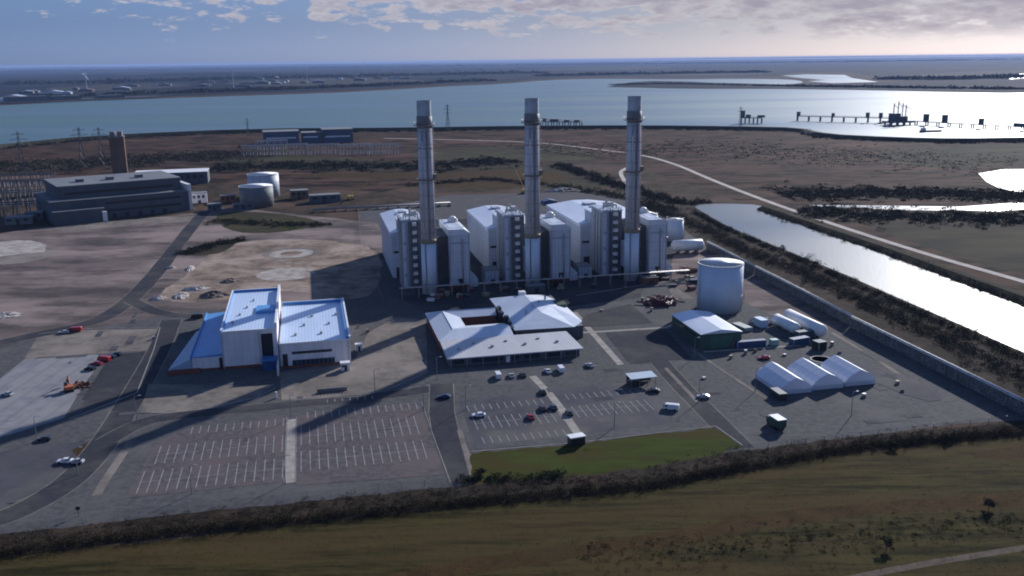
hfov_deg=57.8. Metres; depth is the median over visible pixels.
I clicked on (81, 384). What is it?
scrap heap
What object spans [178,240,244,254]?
scrub ground
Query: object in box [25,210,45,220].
outbuilding
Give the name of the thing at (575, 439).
gate hut
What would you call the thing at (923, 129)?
moored ship
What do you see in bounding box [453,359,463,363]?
window
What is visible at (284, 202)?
ground
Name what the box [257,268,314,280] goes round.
tank pad
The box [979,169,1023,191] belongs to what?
pond
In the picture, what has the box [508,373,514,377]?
parked car
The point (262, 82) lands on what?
distant shed
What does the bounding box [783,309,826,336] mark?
horizontal tank
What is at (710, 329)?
green shed
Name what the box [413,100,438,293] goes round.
chimney
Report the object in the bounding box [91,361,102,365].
parked car
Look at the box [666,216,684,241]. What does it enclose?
storage tank
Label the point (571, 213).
turbine hall
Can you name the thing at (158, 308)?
kerb line
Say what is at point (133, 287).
kerb line
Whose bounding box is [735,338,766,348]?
shipping container
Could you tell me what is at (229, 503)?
wire fence
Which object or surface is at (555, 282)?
transformer
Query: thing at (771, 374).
marquee
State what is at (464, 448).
footway
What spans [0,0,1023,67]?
sky
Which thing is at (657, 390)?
parked car
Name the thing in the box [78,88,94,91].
distant shed
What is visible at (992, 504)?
bush
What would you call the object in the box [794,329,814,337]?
shipping container
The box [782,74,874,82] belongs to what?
inlet
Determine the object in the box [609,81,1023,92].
spit
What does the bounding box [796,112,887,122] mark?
jetty
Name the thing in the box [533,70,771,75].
distant wood
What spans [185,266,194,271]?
rubble heap
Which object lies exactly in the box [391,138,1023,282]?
white track
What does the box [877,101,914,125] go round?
loading platform
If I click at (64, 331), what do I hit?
parked car
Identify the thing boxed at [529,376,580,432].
footway
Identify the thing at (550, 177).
grass bank
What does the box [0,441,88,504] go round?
grey lot
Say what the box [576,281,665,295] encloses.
kerb line
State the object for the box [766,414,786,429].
hut
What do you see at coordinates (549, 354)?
window
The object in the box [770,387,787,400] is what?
lean to store
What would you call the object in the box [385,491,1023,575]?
dry grass strip
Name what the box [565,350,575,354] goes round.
window
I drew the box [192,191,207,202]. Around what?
outbuilding
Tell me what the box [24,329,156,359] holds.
gravel lot
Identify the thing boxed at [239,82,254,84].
distant shed
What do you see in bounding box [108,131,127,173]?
old chimney
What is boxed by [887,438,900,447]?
bush
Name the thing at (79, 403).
tarmac repairs
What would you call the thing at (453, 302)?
dark lot
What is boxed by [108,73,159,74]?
fields
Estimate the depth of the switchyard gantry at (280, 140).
1199.66 m
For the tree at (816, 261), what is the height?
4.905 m
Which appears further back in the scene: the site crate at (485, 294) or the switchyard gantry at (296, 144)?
the switchyard gantry at (296, 144)
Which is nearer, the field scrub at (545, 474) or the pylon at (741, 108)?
the field scrub at (545, 474)
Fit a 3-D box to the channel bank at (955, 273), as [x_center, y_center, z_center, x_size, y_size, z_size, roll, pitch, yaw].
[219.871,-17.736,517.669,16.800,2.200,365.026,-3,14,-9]
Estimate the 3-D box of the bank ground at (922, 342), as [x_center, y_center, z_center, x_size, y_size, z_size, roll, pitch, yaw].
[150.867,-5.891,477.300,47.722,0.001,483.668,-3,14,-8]
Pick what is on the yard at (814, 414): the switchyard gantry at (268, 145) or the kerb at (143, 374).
the kerb at (143, 374)
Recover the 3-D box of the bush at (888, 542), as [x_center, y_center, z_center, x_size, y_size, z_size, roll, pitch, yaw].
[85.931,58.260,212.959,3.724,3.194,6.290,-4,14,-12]
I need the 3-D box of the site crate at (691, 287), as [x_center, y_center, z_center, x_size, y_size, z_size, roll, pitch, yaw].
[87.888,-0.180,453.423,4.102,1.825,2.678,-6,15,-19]
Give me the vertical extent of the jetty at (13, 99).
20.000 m
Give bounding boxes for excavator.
[63,376,73,392]
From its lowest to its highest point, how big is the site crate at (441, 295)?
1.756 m
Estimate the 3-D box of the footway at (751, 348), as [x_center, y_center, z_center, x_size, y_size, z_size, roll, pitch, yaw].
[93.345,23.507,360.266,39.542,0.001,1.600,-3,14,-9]
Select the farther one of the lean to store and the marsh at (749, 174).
the marsh at (749, 174)
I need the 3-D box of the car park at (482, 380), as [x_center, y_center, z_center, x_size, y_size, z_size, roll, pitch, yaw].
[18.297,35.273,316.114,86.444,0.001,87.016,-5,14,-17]
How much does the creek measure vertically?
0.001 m
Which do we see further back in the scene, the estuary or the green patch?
the estuary
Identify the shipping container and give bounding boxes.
[732,322,752,331]
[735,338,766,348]
[753,316,767,327]
[769,338,778,345]
[788,335,809,345]
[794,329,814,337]
[812,339,827,350]
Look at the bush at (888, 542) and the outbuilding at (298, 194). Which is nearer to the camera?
the bush at (888, 542)
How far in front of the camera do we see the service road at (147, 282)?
472.78 m
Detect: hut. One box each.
[567,432,585,446]
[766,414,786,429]
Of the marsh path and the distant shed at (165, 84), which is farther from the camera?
the distant shed at (165, 84)
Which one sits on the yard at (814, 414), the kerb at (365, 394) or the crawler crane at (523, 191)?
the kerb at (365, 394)
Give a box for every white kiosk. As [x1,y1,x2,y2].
[340,360,349,370]
[355,343,362,350]
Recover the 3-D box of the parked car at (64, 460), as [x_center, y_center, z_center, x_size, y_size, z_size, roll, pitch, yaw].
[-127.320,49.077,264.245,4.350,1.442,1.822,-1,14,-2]
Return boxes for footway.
[285,419,295,482]
[457,430,471,474]
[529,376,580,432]
[573,312,622,364]
[583,324,671,332]
[664,368,699,401]
[691,348,769,399]
[704,345,799,351]
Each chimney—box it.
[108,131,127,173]
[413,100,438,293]
[521,98,542,283]
[620,96,644,280]
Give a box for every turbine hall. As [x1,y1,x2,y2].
[380,209,419,277]
[466,205,524,266]
[546,199,624,262]
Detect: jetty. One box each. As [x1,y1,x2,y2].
[0,94,158,103]
[540,118,582,125]
[740,110,764,123]
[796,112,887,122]
[914,114,1023,130]
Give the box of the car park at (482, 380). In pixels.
[422,350,707,449]
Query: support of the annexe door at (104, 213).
in the old power station
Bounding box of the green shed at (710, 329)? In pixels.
[672,310,742,348]
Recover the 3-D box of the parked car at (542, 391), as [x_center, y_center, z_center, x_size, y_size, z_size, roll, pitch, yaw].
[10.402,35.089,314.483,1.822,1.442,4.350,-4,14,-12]
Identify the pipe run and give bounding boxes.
[313,202,450,211]
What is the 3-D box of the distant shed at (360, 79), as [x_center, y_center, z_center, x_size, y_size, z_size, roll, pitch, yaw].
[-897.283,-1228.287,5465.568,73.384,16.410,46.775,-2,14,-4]
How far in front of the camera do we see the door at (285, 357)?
342.96 m
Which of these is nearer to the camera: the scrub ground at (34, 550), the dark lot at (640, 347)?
the scrub ground at (34, 550)
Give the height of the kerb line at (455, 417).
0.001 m
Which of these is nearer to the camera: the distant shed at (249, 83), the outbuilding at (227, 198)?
the outbuilding at (227, 198)
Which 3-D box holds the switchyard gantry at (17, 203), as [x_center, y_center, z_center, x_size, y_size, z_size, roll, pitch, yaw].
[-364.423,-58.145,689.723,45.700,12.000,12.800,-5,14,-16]
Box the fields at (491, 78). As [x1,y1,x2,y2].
[422,78,511,82]
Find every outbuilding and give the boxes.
[4,214,35,224]
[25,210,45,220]
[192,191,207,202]
[207,202,221,210]
[220,194,235,202]
[233,203,254,209]
[289,188,307,199]
[308,192,340,203]
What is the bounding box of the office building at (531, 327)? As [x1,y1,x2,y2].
[425,290,583,366]
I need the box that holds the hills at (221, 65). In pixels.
[0,63,470,68]
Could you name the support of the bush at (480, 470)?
on the green verge at (614, 455)
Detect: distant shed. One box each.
[2,94,24,97]
[18,90,34,93]
[39,90,64,94]
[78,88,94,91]
[112,86,130,89]
[123,84,138,86]
[158,83,171,85]
[200,80,214,83]
[234,84,250,86]
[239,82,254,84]
[254,81,269,83]
[313,80,323,82]
[353,78,365,80]
[388,76,400,78]
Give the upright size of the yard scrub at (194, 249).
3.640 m
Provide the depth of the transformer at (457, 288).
450.19 m
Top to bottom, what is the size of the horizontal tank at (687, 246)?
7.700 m
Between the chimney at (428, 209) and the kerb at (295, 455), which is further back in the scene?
the chimney at (428, 209)
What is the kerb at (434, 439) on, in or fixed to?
on the yard at (814, 414)
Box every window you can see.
[292,349,331,353]
[292,357,334,364]
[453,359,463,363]
[472,356,503,362]
[511,355,518,359]
[524,353,539,358]
[547,351,559,356]
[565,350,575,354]
[677,322,695,336]
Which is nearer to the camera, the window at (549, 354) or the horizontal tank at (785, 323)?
the window at (549, 354)
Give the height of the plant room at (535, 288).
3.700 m
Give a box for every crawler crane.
[348,183,366,199]
[514,167,524,193]
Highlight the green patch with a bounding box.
[279,226,308,229]
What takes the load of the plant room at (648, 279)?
on the yard at (814, 414)
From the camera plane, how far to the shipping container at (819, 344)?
356.99 m
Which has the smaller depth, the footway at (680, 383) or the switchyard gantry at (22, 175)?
the footway at (680, 383)
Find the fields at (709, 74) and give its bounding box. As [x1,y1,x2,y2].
[653,73,764,75]
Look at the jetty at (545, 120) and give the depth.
1583.34 m
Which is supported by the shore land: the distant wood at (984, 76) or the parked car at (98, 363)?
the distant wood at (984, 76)
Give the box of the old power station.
[35,170,192,225]
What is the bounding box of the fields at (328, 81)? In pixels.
[225,78,423,85]
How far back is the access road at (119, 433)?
303.60 m
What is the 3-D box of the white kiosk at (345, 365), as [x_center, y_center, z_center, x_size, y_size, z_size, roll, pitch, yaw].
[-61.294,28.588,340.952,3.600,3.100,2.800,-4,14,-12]
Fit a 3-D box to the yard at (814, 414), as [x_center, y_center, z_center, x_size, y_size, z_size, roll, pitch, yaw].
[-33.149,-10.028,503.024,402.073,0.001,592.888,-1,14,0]
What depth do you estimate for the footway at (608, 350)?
366.38 m
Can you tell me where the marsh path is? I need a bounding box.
[619,168,625,183]
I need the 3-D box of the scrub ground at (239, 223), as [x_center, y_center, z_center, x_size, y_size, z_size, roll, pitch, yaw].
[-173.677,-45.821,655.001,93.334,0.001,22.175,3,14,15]
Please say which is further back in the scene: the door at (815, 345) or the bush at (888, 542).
the door at (815, 345)
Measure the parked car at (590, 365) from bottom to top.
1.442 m
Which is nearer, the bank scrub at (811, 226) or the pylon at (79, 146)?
the bank scrub at (811, 226)
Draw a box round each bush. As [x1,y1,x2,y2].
[473,467,485,476]
[875,535,894,550]
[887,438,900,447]
[942,433,954,439]
[983,498,995,508]
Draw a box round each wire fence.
[0,475,470,533]
[358,211,382,299]
[729,414,1023,451]
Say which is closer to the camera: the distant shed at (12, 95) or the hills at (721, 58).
the distant shed at (12, 95)
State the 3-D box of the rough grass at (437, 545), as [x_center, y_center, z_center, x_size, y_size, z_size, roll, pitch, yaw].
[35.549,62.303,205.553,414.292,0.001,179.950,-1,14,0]
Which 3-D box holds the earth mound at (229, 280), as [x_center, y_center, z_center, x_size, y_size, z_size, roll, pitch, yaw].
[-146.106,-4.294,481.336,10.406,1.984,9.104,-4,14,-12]
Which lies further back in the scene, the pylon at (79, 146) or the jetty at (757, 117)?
the jetty at (757, 117)
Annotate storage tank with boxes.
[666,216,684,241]
[696,255,744,314]
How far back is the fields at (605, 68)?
10498.60 m
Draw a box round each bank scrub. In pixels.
[640,202,1023,389]
[692,210,1023,363]
[757,207,1023,305]
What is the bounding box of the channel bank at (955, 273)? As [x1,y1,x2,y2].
[759,206,1023,304]
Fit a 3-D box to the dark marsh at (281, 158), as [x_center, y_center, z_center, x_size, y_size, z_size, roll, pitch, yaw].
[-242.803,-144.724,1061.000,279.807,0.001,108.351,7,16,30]
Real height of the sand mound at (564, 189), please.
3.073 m
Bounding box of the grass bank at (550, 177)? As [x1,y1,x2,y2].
[414,170,570,187]
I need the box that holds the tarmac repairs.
[48,305,922,423]
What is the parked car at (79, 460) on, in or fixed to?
on the yard at (814, 414)
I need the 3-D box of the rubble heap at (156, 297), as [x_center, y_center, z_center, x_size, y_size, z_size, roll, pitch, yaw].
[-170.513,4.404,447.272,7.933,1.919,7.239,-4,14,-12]
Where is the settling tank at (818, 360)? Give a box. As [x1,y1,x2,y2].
[810,356,828,364]
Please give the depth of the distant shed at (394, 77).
5862.35 m
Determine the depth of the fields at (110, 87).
4638.83 m
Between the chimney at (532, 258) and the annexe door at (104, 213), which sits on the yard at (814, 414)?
the chimney at (532, 258)
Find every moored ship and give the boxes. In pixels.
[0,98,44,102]
[919,126,941,131]
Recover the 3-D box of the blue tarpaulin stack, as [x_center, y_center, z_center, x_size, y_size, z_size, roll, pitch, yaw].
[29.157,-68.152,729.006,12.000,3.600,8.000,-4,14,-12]
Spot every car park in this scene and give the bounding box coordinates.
[125,416,286,497]
[295,402,442,484]
[422,350,707,449]
[458,382,667,445]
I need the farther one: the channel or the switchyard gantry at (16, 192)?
the switchyard gantry at (16, 192)
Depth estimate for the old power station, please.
692.67 m
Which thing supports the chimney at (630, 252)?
on the yard at (814, 414)
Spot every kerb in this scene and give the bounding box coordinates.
[40,327,159,418]
[145,388,273,412]
[282,372,427,400]
[284,417,286,482]
[295,416,296,481]
[421,402,446,472]
[470,426,741,451]
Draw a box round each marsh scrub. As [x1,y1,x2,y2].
[209,154,542,173]
[549,161,712,204]
[761,180,1023,207]
[780,201,1023,230]
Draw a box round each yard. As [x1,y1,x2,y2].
[0,192,1023,533]
[667,251,843,328]
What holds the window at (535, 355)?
in the office building at (531, 327)
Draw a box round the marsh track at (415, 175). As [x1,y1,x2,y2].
[292,172,524,178]
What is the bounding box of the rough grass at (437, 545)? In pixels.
[0,436,1023,575]
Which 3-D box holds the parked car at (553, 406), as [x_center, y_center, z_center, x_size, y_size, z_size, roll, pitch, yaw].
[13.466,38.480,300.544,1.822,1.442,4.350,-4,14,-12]
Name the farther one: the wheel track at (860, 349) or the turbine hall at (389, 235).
the turbine hall at (389, 235)
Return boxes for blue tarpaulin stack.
[541,198,556,204]
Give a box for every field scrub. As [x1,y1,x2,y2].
[454,466,566,486]
[493,138,1017,185]
[574,503,1023,573]
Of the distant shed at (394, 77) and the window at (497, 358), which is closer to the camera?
the window at (497, 358)
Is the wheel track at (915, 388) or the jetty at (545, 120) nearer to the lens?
the wheel track at (915, 388)
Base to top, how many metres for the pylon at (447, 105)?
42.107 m
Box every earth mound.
[199,290,230,298]
[220,278,239,283]
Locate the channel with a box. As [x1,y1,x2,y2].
[696,204,1023,351]
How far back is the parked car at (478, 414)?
294.01 m
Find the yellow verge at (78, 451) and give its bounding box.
[72,442,88,455]
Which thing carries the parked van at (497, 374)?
on the yard at (814, 414)
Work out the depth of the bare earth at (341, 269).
505.85 m
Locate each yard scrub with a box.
[172,235,250,254]
[206,217,332,228]
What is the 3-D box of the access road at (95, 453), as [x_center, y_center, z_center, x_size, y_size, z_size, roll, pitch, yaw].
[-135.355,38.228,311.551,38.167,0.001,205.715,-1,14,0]
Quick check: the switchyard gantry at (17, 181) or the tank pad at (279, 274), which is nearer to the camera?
the tank pad at (279, 274)
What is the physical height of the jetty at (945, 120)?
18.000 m
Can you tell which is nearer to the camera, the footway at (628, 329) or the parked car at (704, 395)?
the parked car at (704, 395)
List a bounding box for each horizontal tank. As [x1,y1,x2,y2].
[671,239,703,253]
[772,314,800,333]
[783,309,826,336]
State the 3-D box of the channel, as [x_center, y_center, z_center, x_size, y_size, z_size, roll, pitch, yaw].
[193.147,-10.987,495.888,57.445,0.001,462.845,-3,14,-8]
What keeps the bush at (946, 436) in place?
on the scrub ground at (34, 550)
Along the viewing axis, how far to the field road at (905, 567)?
207.46 m
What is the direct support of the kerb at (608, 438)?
on the yard at (814, 414)
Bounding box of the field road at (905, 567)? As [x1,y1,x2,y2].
[849,545,1023,575]
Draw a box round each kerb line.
[1,211,210,345]
[1,319,181,525]
[96,384,426,442]
[124,299,202,319]
[428,383,470,482]
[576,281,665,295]
[650,361,754,447]
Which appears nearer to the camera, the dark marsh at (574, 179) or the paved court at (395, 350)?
the paved court at (395, 350)
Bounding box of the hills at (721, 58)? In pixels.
[329,55,1014,63]
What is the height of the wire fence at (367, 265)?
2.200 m
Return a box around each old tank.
[238,183,273,208]
[247,172,279,196]
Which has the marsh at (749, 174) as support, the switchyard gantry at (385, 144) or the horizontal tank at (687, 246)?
the switchyard gantry at (385, 144)
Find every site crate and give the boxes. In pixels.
[435,293,444,297]
[482,292,489,296]
[687,285,696,289]
[689,278,696,283]
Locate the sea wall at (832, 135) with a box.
[0,125,1023,148]
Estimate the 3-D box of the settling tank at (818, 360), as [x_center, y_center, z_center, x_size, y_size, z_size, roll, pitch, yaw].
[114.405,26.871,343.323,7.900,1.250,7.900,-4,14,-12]
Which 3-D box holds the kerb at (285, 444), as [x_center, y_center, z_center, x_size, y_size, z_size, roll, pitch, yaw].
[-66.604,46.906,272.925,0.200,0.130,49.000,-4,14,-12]
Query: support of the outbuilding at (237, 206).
on the brown ground at (81, 275)
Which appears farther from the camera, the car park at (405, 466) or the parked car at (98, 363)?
the parked car at (98, 363)
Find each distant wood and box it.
[0,70,548,84]
[1,58,1020,71]
[28,78,496,96]
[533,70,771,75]
[609,82,792,86]
[788,84,1023,89]
[873,73,1023,79]
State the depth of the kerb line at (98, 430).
278.46 m
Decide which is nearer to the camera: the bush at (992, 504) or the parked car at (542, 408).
the bush at (992, 504)
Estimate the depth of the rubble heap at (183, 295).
449.36 m
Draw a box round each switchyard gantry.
[0,178,50,193]
[0,188,43,206]
[0,200,42,219]
[1,172,54,187]
[241,144,275,155]
[255,139,287,150]
[274,143,308,155]
[305,143,340,155]
[337,143,372,155]
[366,143,400,154]
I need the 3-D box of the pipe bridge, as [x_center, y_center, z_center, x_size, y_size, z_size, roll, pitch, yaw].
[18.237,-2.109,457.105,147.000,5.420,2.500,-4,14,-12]
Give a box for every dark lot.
[70,352,144,416]
[397,284,644,310]
[398,219,673,296]
[581,304,651,326]
[606,329,690,364]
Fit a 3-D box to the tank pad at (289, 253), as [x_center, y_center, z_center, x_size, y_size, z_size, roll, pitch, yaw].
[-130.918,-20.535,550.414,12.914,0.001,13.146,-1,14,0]
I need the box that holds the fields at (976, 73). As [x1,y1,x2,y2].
[908,70,1023,76]
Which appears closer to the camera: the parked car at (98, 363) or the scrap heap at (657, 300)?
the parked car at (98, 363)
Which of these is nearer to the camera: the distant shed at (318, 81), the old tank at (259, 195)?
the old tank at (259, 195)
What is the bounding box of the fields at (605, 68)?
[541,66,672,70]
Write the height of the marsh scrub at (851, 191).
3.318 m
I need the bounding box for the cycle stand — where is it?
[317,387,346,393]
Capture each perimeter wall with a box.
[706,241,754,273]
[754,265,851,325]
[850,315,1023,415]
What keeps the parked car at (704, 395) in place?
on the yard at (814, 414)
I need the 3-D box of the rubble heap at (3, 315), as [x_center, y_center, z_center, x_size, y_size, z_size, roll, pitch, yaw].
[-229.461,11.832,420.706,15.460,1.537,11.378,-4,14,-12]
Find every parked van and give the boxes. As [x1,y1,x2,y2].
[68,326,81,331]
[97,355,111,361]
[191,313,202,318]
[494,371,501,378]
[556,364,564,372]
[662,402,679,410]
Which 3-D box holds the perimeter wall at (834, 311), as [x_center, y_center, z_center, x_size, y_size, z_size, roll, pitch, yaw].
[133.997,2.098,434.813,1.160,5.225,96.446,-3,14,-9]
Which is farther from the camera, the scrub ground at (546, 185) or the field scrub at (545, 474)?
the scrub ground at (546, 185)
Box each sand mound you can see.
[542,187,581,191]
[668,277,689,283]
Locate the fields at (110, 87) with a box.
[46,84,189,90]
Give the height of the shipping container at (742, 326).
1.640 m
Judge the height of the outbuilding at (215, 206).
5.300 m
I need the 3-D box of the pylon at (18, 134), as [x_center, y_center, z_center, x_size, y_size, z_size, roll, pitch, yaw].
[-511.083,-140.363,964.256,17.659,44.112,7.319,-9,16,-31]
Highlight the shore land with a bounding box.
[0,56,1023,103]
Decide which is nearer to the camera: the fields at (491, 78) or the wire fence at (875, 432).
the wire fence at (875, 432)
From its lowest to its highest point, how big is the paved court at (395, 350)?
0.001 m
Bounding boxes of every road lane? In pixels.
[429,383,472,482]
[651,361,753,447]
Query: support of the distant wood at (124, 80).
on the shore land
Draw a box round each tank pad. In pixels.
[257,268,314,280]
[262,248,319,258]
[269,249,312,257]
[280,251,301,255]
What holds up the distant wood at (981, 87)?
on the spit
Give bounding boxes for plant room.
[481,265,498,283]
[524,283,545,292]
[573,262,591,277]
[640,275,658,284]
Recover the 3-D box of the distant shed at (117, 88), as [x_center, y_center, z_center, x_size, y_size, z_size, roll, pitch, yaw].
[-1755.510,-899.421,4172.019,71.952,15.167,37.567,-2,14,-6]
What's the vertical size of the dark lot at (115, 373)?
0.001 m
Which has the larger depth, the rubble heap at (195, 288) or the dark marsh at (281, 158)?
the dark marsh at (281, 158)
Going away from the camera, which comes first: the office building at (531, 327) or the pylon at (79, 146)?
the office building at (531, 327)
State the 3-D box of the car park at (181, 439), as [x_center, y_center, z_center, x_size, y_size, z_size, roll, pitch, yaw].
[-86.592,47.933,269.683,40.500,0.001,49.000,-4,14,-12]
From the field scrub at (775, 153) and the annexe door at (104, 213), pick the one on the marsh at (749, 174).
the field scrub at (775, 153)
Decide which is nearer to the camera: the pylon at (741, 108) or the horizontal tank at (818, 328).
the horizontal tank at (818, 328)
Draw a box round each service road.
[0,211,209,345]
[125,299,204,319]
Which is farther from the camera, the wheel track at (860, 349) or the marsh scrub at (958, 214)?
the marsh scrub at (958, 214)
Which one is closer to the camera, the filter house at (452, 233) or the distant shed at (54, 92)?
the filter house at (452, 233)
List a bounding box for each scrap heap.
[73,380,94,388]
[636,294,684,307]
[677,266,697,273]
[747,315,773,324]
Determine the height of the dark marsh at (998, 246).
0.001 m
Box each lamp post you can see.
[74,446,81,474]
[189,464,196,493]
[283,455,290,483]
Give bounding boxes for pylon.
[11,132,26,172]
[70,127,87,166]
[92,127,105,164]
[444,104,451,130]
[737,107,743,131]
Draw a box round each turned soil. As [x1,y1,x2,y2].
[187,243,234,255]
[216,212,318,232]
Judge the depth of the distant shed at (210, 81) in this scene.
5194.86 m
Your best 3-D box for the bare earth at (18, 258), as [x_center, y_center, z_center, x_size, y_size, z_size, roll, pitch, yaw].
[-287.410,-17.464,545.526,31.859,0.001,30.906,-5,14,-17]
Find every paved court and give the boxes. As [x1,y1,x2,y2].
[141,384,273,412]
[279,317,426,399]
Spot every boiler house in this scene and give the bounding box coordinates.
[395,208,421,289]
[492,204,524,282]
[584,199,622,276]
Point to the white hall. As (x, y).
(196, 176)
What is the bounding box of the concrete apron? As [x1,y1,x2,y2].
[0,354,98,436]
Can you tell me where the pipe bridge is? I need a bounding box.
[399,269,689,298]
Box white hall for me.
[135,168,209,183]
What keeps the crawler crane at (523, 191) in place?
on the ground at (284, 202)
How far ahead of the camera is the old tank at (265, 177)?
778.72 m
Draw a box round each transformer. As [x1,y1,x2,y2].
[448,281,461,293]
[551,275,562,286]
[649,269,661,280]
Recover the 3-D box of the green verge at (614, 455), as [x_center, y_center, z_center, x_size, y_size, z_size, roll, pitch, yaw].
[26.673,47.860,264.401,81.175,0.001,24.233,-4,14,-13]
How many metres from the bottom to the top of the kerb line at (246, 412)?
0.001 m
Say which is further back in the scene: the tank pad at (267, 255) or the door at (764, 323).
the tank pad at (267, 255)
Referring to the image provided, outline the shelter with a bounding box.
[625,371,656,387]
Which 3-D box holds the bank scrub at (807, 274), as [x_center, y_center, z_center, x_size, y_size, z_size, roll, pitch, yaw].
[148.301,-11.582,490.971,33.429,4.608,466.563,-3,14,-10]
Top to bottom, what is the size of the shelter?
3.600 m
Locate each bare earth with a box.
[0,240,46,256]
[0,252,54,264]
[55,216,193,229]
[159,239,382,302]
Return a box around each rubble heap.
[0,312,24,318]
[150,295,165,300]
[172,292,188,299]
[182,286,209,291]
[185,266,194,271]
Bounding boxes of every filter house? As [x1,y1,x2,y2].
[435,216,477,287]
[540,211,576,280]
[621,207,671,274]
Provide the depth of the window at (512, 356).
347.68 m
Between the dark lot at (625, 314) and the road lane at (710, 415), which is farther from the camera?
the dark lot at (625, 314)
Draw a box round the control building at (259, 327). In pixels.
[168,285,350,375]
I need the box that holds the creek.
[814,203,1023,211]
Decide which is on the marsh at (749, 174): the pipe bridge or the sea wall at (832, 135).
the sea wall at (832, 135)
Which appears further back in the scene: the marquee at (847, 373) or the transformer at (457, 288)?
the transformer at (457, 288)
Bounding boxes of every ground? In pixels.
[0,72,1023,550]
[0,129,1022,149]
[0,150,268,172]
[0,207,383,339]
[0,430,1023,556]
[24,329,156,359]
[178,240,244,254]
[202,219,329,226]
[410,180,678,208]
[668,206,1023,398]
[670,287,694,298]
[694,212,1023,362]
[758,210,1023,306]
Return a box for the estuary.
[0,79,1023,143]
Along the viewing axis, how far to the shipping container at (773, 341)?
363.32 m
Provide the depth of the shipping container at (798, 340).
364.21 m
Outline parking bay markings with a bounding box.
[136,388,653,493]
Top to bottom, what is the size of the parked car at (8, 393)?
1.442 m
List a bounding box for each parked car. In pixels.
[1,391,13,396]
[37,435,52,441]
[56,457,73,463]
[58,330,69,333]
[67,458,84,464]
[84,366,96,370]
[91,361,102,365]
[111,351,122,355]
[437,393,450,398]
[472,412,484,417]
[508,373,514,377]
[519,372,526,377]
[526,414,534,419]
[538,405,546,411]
[539,389,546,394]
[544,368,551,373]
[549,404,557,410]
[565,410,572,415]
[584,363,594,367]
[647,388,659,392]
[697,393,709,398]
[758,355,770,359]
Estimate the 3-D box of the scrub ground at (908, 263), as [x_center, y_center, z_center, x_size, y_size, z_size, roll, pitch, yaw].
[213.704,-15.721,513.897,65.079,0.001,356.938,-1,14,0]
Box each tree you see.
[776,245,786,252]
[799,253,814,260]
[812,258,824,266]
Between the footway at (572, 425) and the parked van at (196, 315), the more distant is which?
the parked van at (196, 315)
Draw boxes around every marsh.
[0,130,1023,292]
[220,155,403,162]
[412,146,600,160]
[412,165,604,188]
[858,211,1023,273]
[878,144,1023,167]
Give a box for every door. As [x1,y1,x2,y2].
[102,211,107,220]
[219,357,222,368]
[282,354,287,365]
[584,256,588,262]
[710,336,731,347]
[761,320,767,327]
[788,338,793,344]
[812,340,818,349]
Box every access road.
[0,319,180,525]
[97,385,428,441]
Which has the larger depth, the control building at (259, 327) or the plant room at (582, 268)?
the plant room at (582, 268)
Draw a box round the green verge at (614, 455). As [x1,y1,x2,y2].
[470,428,740,484]
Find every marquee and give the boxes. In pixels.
[755,361,811,393]
[786,357,843,389]
[819,355,875,386]
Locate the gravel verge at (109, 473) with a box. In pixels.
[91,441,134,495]
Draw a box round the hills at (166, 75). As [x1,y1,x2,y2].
[0,72,411,78]
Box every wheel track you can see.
[831,332,900,374]
[855,363,941,400]
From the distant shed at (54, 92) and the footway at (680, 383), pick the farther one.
the distant shed at (54, 92)
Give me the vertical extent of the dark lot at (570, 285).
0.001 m

